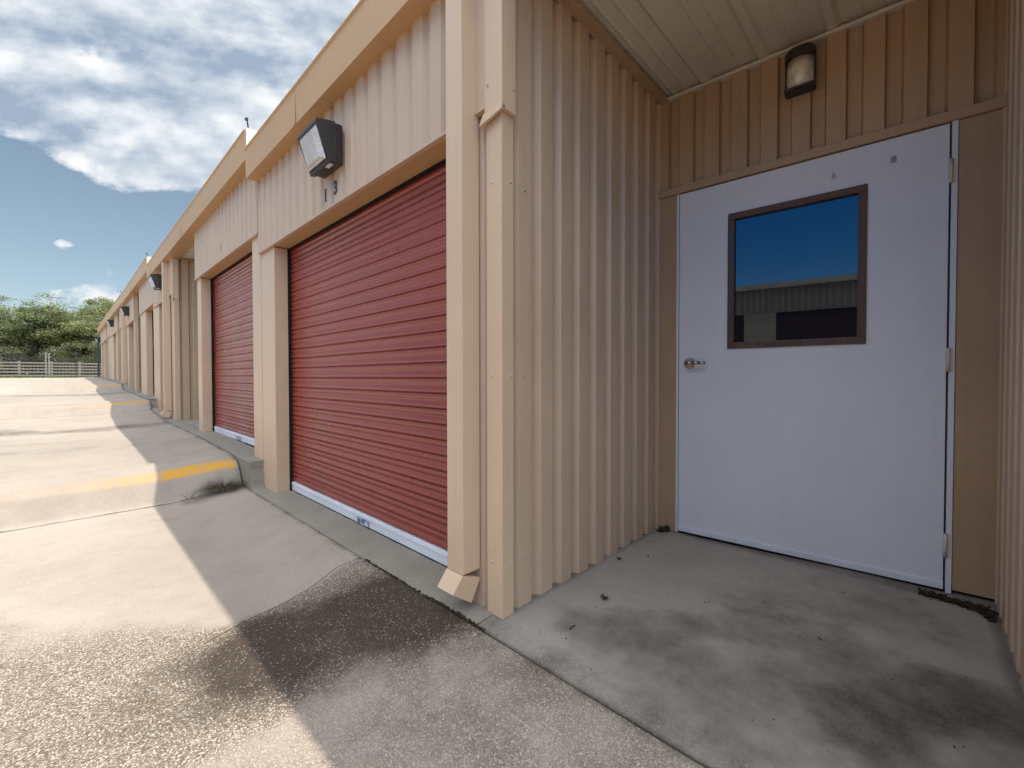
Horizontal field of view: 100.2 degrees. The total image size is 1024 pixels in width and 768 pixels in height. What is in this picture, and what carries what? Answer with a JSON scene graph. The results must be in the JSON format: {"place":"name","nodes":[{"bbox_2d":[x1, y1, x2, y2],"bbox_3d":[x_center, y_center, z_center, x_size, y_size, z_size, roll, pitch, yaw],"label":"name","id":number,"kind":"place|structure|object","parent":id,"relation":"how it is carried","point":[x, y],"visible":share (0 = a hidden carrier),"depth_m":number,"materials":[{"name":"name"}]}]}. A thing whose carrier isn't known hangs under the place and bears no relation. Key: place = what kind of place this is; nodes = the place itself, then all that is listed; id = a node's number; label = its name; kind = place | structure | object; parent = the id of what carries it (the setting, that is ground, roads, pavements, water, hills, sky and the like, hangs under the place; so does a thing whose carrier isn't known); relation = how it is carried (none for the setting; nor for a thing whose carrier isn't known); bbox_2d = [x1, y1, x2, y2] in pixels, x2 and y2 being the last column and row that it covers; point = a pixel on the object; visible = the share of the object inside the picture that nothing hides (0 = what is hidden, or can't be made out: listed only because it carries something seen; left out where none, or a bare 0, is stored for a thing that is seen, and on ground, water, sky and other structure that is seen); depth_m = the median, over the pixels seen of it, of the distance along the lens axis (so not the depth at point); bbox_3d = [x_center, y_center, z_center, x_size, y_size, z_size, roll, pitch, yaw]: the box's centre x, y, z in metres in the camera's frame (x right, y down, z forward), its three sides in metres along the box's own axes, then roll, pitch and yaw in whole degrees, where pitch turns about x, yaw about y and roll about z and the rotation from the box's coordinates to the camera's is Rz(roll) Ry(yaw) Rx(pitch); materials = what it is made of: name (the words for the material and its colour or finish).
{"place":"outdoors","nodes":[
{"label":"outdoors","id":0,"kind":"place"},
{"bbox_2d":[0,375,92,377],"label":"grass","id":1,"kind":"structure","parent":0,"point":[39,376],"depth_m":24.27,"materials":[{"name":"green plant"}]},
{"bbox_2d":[0,377,122,392],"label":"driveway","id":2,"kind":"structure","parent":0,"point":[36,385],"depth_m":12.15,"materials":[{"name":"concrete"}]},
{"bbox_2d":[0,351,95,376],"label":"iron fence","id":3,"kind":"object","parent":2,"relation":"on","point":[43,374],"visible":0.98,"depth_m":22.85,"materials":[{"name":"black metal"}]},
{"bbox_2d":[94,342,100,376],"bbox_3d":[-21.151,-1.334,21.905,0.280,2.020,0.320,1,1,44],"label":"gate post","id":4,"kind":"object","parent":2,"relation":"on","point":[98,359],"visible":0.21,"depth_m":21.88,"materials":[{"name":"metal"}]},
{"bbox_2d":[0,389,132,398],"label":"driveway","id":5,"kind":"structure","parent":0,"point":[58,394],"depth_m":10.29,"materials":[{"name":"concrete"}]},
{"bbox_2d":[0,394,150,419],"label":"driveway","id":6,"kind":"structure","parent":0,"point":[50,407],"depth_m":7.74,"materials":[{"name":"concrete"}]},
{"bbox_2d":[0,410,180,446],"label":"driveway","id":7,"kind":"structure","parent":0,"point":[23,431],"depth_m":6.29,"materials":[{"name":"concrete"}]},
{"bbox_2d":[99,377,126,386],"bbox_3d":[-15.731,-0.005,17.189,13.500,0.599,0.776,1,1,44],"label":"apron","id":8,"kind":"object","parent":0,"point":[116,381],"visible":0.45,"depth_m":15.04,"materials":[{"name":"concrete"}]},
{"bbox_2d":[0,429,241,532],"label":"driveway","id":9,"kind":"structure","parent":0,"point":[43,484],"depth_m":3.74,"materials":[{"name":"concrete"}]},
{"bbox_2d":[123,384,156,400],"bbox_3d":[-8.832,0.330,10.575,5.580,0.606,0.776,1,1,44],"label":"apron","id":10,"kind":"object","parent":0,"point":[140,394],"visible":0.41,"depth_m":10.00,"materials":[{"name":"concrete"}]},
{"bbox_2d":[0,486,359,767],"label":"driveway","id":11,"kind":"structure","parent":0,"point":[103,617],"depth_m":2.13,"materials":[{"name":"concrete"}]},
{"bbox_2d":[190,477,244,493],"bbox_3d":[-2.587,0.889,3.867,0.552,0.135,0.530,0,1,-14],"label":"dry weed","id":12,"kind":"object","parent":11,"relation":"on","point":[222,487],"visible":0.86,"depth_m":3.80,"materials":[{"name":"plant"}]},
{"bbox_2d":[0,0,359,374],"label":"sky","id":13,"kind":"structure","parent":0,"point":[115,115],"materials":[{"name":"blue"}]},
{"bbox_2d":[181,419,198,427],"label":"alcove floor","id":14,"kind":"structure","parent":0,"point":[194,422],"depth_m":6.79,"materials":[{"name":"concrete"}]},
{"bbox_2d":[150,400,263,489],"bbox_3d":[-4.442,0.691,6.369,6.548,0.686,0.778,1,1,44],"label":"apron","id":15,"kind":"object","parent":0,"point":[243,455],"visible":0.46,"depth_m":4.62,"materials":[{"name":"concrete"}]},
{"bbox_2d":[14,558,703,767],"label":"driveway","id":16,"kind":"structure","parent":0,"point":[349,665],"depth_m":1.38,"materials":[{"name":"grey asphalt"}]},
{"bbox_2d":[250,467,493,626],"bbox_3d":[-0.978,1.046,3.052,3.029,0.561,0.778,1,1,44],"label":"apron","id":17,"kind":"object","parent":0,"point":[416,571],"visible":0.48,"depth_m":2.51,"materials":[{"name":"concrete"}]},
{"bbox_2d":[364,559,485,631],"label":"leaf litter","id":18,"kind":"object","parent":17,"relation":"on","point":[457,614],"visible":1,"depth_m":1.86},
{"bbox_2d":[478,528,1023,767],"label":"alcove floor","id":19,"kind":"structure","parent":0,"point":[676,664],"depth_m":1.52,"materials":[{"name":"concrete"}]},
{"bbox_2d":[250,492,983,747],"bbox_3d":[-0.224,0.952,2.815,4.549,0.012,1.637,1,1,44],"label":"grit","id":20,"kind":"object","parent":19,"relation":"on","point":[652,593],"visible":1,"depth_m":1.90,"materials":[{"name":"grey stone"}]},
{"bbox_2d":[656,525,669,532],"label":"leaf litter","id":21,"kind":"object","parent":19,"relation":"on","point":[664,528],"visible":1,"depth_m":2.76,"materials":[{"name":"brown plant"}]},
{"bbox_2d":[917,588,998,622],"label":"leaf litter","id":22,"kind":"object","parent":19,"relation":"on","point":[988,614],"visible":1,"depth_m":1.85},
{"bbox_3d":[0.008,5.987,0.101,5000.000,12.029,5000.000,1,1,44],"label":"ground","id":23,"kind":"structure","parent":0,"visible":0},
{"bbox_2d":[0,293,77,376],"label":"oak tree","id":24,"kind":"object","parent":23,"relation":"on","point":[13,330],"visible":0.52,"depth_m":35.77,"materials":[{"name":"green plant"}]},
{"bbox_2d":[45,352,46,377],"bbox_3d":[-30.213,-1.191,27.774,0.080,1.720,0.070,1,1,44],"label":"utility post","id":25,"kind":"object","parent":23,"relation":"on","point":[45,364],"visible":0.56,"depth_m":27.75,"materials":[{"name":"beige paint"}]},
{"bbox_2d":[48,353,49,376],"bbox_3d":[-30.116,-1.158,27.875,0.080,1.650,0.070,1,1,44],"label":"utility post","id":26,"kind":"object","parent":23,"relation":"on","point":[49,364],"visible":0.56,"depth_m":27.85,"materials":[{"name":"beige paint"}]},
{"bbox_2d":[0,341,100,377],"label":"scrub","id":27,"kind":"object","parent":23,"relation":"on","point":[19,356],"visible":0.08,"depth_m":41.37,"materials":[{"name":"green plant"}]},
{"bbox_2d":[0,361,100,377],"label":"ranch fence","id":28,"kind":"object","parent":23,"relation":"on","point":[79,366],"visible":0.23,"depth_m":28.15,"materials":[{"name":"beige paint"}]},
{"bbox_2d":[20,295,116,376],"bbox_3d":[-37.827,-4.162,38.737,8.097,7.676,8.277,0,1,-2],"label":"oak tree","id":29,"kind":"object","parent":23,"relation":"on","point":[83,329],"visible":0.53,"depth_m":36.61,"materials":[{"name":"green plant"}]},
{"bbox_2d":[84,335,100,359],"bbox_3d":[-31.613,-2.561,35.008,4.823,4.570,5.003,1,1,44],"label":"oak tree","id":30,"kind":"object","parent":23,"relation":"on","point":[94,346],"visible":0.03,"depth_m":33.55,"materials":[{"name":"green plant"}]},
{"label":"soil","id":31,"kind":"structure","parent":0,"visible":0},
{"bbox_2d":[97,0,1023,691],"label":"storage building","id":32,"kind":"structure","parent":31,"relation":"on","point":[505,308],"depth_m":2.26,"materials":[{"name":"beige metal"}]},
{"bbox_2d":[107,319,113,326],"bbox_3d":[-14.302,-2.165,15.250,0.290,0.255,0.175,1,1,44],"label":"wall lamp","id":33,"kind":"object","parent":32,"relation":"attached to","point":[110,322],"visible":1,"depth_m":15.17,"materials":[{"name":"brown metal"}]},
{"bbox_2d":[120,306,128,315],"bbox_3d":[-10.477,-1.968,11.584,0.290,0.255,0.175,1,1,44],"label":"wall lamp","id":34,"kind":"object","parent":32,"relation":"attached to","point":[124,310],"visible":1,"depth_m":11.50,"materials":[{"name":"brown metal"}]},
{"bbox_2d":[152,311,154,394],"bbox_3d":[-7.527,-0.678,9.116,1.158,1.914,0.058,1,1,44],"label":"roll up door","id":35,"kind":"structure","parent":32,"relation":"in","point":[152,311],"depth_m":9.48,"materials":[{"name":"red metal"}]},
{"bbox_2d":[148,274,161,289],"bbox_3d":[-6.349,-1.816,7.626,0.290,0.255,0.175,1,1,44],"label":"wall lamp","id":36,"kind":"object","parent":32,"relation":"attached to","point":[155,281],"visible":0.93,"depth_m":7.54,"materials":[{"name":"brown metal"}]},
{"bbox_2d":[211,255,253,446],"bbox_3d":[-3.173,-0.378,4.945,2.223,2.074,0.058,1,1,44],"label":"roll up door","id":37,"kind":"structure","parent":32,"relation":"in","point":[231,291],"depth_m":5.03,"materials":[{"name":"red metal"}]},
{"bbox_2d":[297,117,342,178],"bbox_3d":[-1.215,-1.484,2.705,0.290,0.255,0.175,1,1,44],"label":"wall lamp","id":38,"kind":"object","parent":32,"relation":"attached to","point":[320,141],"visible":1,"depth_m":2.64,"materials":[{"name":"brown metal"}]},
{"bbox_2d":[287,164,447,567],"bbox_3d":[-1.070,-0.119,2.923,2.433,2.149,0.070,1,1,44],"label":"roll up door","id":39,"kind":"structure","parent":32,"relation":"in","point":[367,294],"depth_m":2.72,"materials":[{"name":"red metal"}]},
{"bbox_2d":[784,42,816,99],"bbox_3d":[1.521,-1.662,2.263,0.136,0.240,0.102,1,1,39],"label":"door lamp","id":40,"kind":"object","parent":32,"relation":"attached to","point":[800,61],"visible":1,"depth_m":2.24,"materials":[{"name":"beige glass"}]},
{"bbox_2d":[678,124,955,588],"bbox_3d":[1.544,-0.125,2.350,1.225,2.134,0.117,1,1,37],"label":"entry door","id":41,"kind":"structure","parent":32,"relation":"in","point":[815,359],"depth_m":2.26,"materials":[{"name":"white metal"}]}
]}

